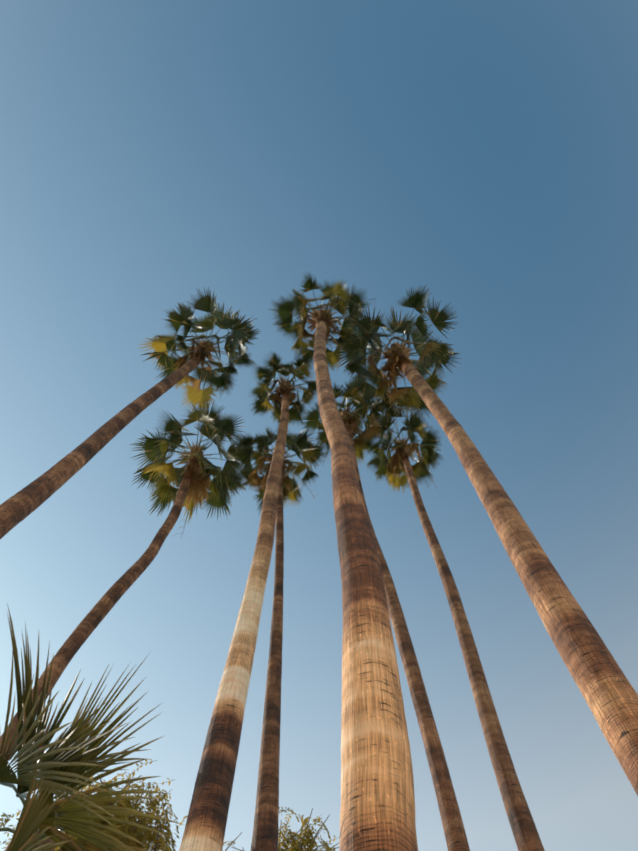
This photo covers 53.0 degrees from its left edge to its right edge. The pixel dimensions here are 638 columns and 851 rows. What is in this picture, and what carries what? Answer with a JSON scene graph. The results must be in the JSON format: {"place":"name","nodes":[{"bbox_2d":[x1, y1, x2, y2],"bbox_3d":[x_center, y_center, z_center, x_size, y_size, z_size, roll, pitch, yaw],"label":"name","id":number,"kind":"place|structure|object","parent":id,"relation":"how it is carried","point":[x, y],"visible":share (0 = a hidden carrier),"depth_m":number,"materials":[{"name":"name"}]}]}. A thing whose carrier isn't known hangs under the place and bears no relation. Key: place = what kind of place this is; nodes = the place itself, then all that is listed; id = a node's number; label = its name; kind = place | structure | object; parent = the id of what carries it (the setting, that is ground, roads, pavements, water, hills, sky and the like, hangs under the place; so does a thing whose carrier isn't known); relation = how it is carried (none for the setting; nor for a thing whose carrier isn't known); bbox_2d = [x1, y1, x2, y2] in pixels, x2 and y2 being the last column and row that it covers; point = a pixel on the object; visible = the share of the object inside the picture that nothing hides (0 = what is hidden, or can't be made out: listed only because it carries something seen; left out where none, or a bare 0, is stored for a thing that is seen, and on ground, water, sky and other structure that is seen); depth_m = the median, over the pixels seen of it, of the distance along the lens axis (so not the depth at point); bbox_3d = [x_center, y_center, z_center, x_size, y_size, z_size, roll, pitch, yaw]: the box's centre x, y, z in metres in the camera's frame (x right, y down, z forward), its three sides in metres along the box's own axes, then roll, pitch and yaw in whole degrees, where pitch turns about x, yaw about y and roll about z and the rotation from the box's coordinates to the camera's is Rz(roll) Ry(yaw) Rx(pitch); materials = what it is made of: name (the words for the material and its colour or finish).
{"place":"outdoors","nodes":[
{"label":"outdoors","id":0,"kind":"place"},
{"bbox_2d":[4,805,64,850],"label":"fan palm trunk","id":1,"kind":"object","parent":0,"point":[48,840],"visible":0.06,"depth_m":3.17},
{"bbox_2d":[0,759,178,850],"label":"tree","id":2,"kind":"object","parent":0,"point":[143,836],"depth_m":9.05,"materials":[{"name":"green plant"}]},
{"bbox_2d":[179,815,280,850],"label":"tree","id":3,"kind":"object","parent":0,"point":[223,843],"depth_m":10.21,"materials":[{"name":"green plant"}]},
{"bbox_2d":[232,807,339,850],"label":"tree","id":4,"kind":"object","parent":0,"point":[305,841],"depth_m":11.29,"materials":[{"name":"green plant"}]},
{"bbox_2d":[0,0,637,850],"label":"sky","id":5,"kind":"structure","parent":0,"point":[483,154],"materials":[{"name":"blue"}]},
{"bbox_2d":[340,406,361,433],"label":"palm leaf bases","id":6,"kind":"object","parent":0,"point":[347,414],"visible":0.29,"depth_m":27.47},
{"label":"ground","id":7,"kind":"structure","parent":0,"visible":0},
{"bbox_2d":[0,458,196,761],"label":"trunk","id":8,"kind":"object","parent":7,"relation":"on","point":[85,628],"visible":0.88,"depth_m":14.97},
{"bbox_2d":[137,399,209,536],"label":"palm flower stalks","id":9,"kind":"object","parent":8,"relation":"attached to","point":[198,446],"visible":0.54,"depth_m":25.76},
{"bbox_2d":[129,399,245,522],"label":"palm fronds","id":10,"kind":"object","parent":8,"relation":"attached to","point":[157,470],"visible":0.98,"depth_m":25.12,"materials":[{"name":"green plant"}]},
{"bbox_2d":[177,441,210,475],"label":"palm leaf bases","id":11,"kind":"object","parent":8,"relation":"attached to","point":[195,448],"visible":0.42,"depth_m":25.58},
{"bbox_2d":[166,420,224,492],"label":"palm leaf stalks","id":12,"kind":"object","parent":8,"relation":"attached to","point":[202,448],"visible":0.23,"depth_m":25.81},
{"bbox_2d":[0,348,205,538],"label":"palm trunk","id":13,"kind":"object","parent":7,"relation":"on","point":[22,504],"visible":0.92,"depth_m":13.31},
{"bbox_2d":[138,289,258,409],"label":"palm fronds","id":14,"kind":"object","parent":13,"relation":"attached to","point":[241,334],"visible":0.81,"depth_m":27.68,"materials":[{"name":"green plant"}]},
{"bbox_2d":[166,316,237,389],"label":"palm leaf stalks","id":15,"kind":"object","parent":13,"relation":"attached to","point":[206,346],"visible":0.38,"depth_m":28.08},
{"bbox_2d":[188,334,220,368],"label":"palm leaf bases","id":16,"kind":"object","parent":13,"relation":"attached to","point":[209,350],"visible":0.4,"depth_m":27.86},
{"bbox_2d":[212,318,256,394],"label":"palm flower stalks","id":17,"kind":"object","parent":13,"relation":"attached to","point":[230,353],"visible":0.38,"depth_m":28.76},
{"bbox_2d":[179,388,288,850],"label":"palm trunk","id":18,"kind":"object","parent":7,"relation":"on","point":[205,825],"visible":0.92,"depth_m":8.76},
{"bbox_2d":[247,350,316,426],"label":"palm fronds","id":19,"kind":"object","parent":18,"relation":"attached to","point":[263,404],"visible":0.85,"depth_m":28.27,"materials":[{"name":"green plant"}]},
{"bbox_2d":[269,375,299,407],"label":"palm leaf bases","id":20,"kind":"object","parent":18,"relation":"attached to","point":[288,386],"visible":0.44,"depth_m":28.12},
{"bbox_2d":[266,369,307,408],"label":"palm leaf stalks","id":21,"kind":"object","parent":18,"relation":"attached to","point":[287,382],"visible":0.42,"depth_m":28.60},
{"bbox_2d":[251,472,283,850],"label":"palm trunk","id":22,"kind":"object","parent":7,"relation":"on","point":[265,829],"visible":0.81,"depth_m":11.71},
{"bbox_2d":[225,461,314,498],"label":"palm flower stalks","id":23,"kind":"object","parent":22,"relation":"attached to","point":[267,464],"visible":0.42,"depth_m":26.75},
{"bbox_2d":[252,444,301,482],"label":"palm leaf stalks","id":24,"kind":"object","parent":22,"relation":"attached to","point":[284,454],"visible":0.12,"depth_m":26.45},
{"bbox_2d":[263,448,293,482],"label":"palm leaf bases","id":25,"kind":"object","parent":22,"relation":"attached to","point":[283,466],"visible":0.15,"depth_m":25.76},
{"bbox_2d":[231,425,328,515],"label":"palm fronds","id":26,"kind":"object","parent":22,"relation":"attached to","point":[307,448],"visible":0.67,"depth_m":25.81,"materials":[{"name":"green plant"}]},
{"bbox_2d":[313,316,417,850],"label":"palm trunk","id":27,"kind":"object","parent":7,"relation":"on","point":[377,811],"visible":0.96,"depth_m":4.37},
{"bbox_2d":[269,272,370,371],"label":"palm fronds","id":28,"kind":"object","parent":27,"relation":"attached to","point":[300,301],"visible":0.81,"depth_m":28.21,"materials":[{"name":"green plant"}]},
{"bbox_2d":[332,298,379,318],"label":"palm flower stalks","id":29,"kind":"object","parent":28,"relation":"attached to","point":[348,307],"visible":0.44,"depth_m":28.80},
{"bbox_2d":[290,290,349,350],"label":"dead palm fronds","id":30,"kind":"object","parent":27,"relation":"attached to","point":[324,316],"visible":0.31,"depth_m":28.55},
{"bbox_2d":[306,303,337,334],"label":"dead palm fronds","id":31,"kind":"object","parent":27,"relation":"attached to","point":[316,312],"visible":0.44,"depth_m":28.25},
{"bbox_2d":[344,419,469,850],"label":"palm trunk","id":32,"kind":"object","parent":7,"relation":"on","point":[453,826],"visible":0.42,"depth_m":9.87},
{"bbox_2d":[297,378,384,462],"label":"palm fronds","id":33,"kind":"object","parent":32,"relation":"attached to","point":[362,442],"visible":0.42,"depth_m":27.46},
{"bbox_2d":[336,398,370,435],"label":"palm leaf stalks","id":34,"kind":"object","parent":32,"relation":"attached to","point":[353,412],"visible":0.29,"depth_m":27.66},
{"bbox_2d":[402,450,544,850],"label":"palm trunk","id":35,"kind":"object","parent":7,"relation":"on","point":[523,827],"visible":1,"depth_m":12.07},
{"bbox_2d":[388,437,414,460],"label":"palm leaf bases","id":36,"kind":"object","parent":35,"relation":"attached to","point":[407,449],"visible":0.31,"depth_m":27.42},
{"bbox_2d":[382,420,425,473],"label":"palm leaf stalks","id":37,"kind":"object","parent":35,"relation":"attached to","point":[405,442],"visible":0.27,"depth_m":27.82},
{"bbox_2d":[366,405,442,492],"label":"palm fronds","id":38,"kind":"object","parent":35,"relation":"attached to","point":[427,460],"visible":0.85,"depth_m":27.18,"materials":[{"name":"green plant"}]},
{"bbox_2d":[378,415,436,487],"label":"palm flower stalks","id":39,"kind":"object","parent":38,"relation":"attached to","point":[399,436],"visible":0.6,"depth_m":27.87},
{"bbox_2d":[396,353,637,795],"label":"palm trunk","id":40,"kind":"object","parent":7,"relation":"on","point":[607,690],"visible":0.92,"depth_m":7.92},
{"bbox_2d":[326,318,385,409],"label":"palm flower stalks","id":41,"kind":"object","parent":40,"relation":"attached to","point":[363,349],"visible":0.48,"depth_m":27.20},
{"bbox_2d":[361,309,430,387],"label":"palm leaf stalks","id":42,"kind":"object","parent":40,"relation":"attached to","point":[400,347],"visible":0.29,"depth_m":26.75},
{"bbox_2d":[335,284,461,420],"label":"palm fronds","id":43,"kind":"object","parent":40,"relation":"attached to","point":[407,398],"visible":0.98,"depth_m":26.31,"materials":[{"name":"green plant"}]},
{"bbox_2d":[380,342,417,378],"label":"palm leaf bases","id":44,"kind":"object","parent":40,"relation":"attached to","point":[405,348],"visible":0.21,"depth_m":26.65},
{"bbox_3d":[-1.451,2.654,1.202,0.478,3.854,0.474,2,-75,0],"label":"fan palm","id":45,"kind":"object","parent":7,"relation":"on","visible":0},
{"bbox_2d":[0,782,63,844],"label":"fan palm petioles","id":46,"kind":"object","parent":45,"relation":"attached to","point":[21,797],"visible":0.12,"depth_m":3.05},
{"bbox_2d":[0,604,183,850],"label":"palm fronds","id":47,"kind":"object","parent":45,"relation":"attached to","point":[62,764],"visible":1,"depth_m":2.57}
]}

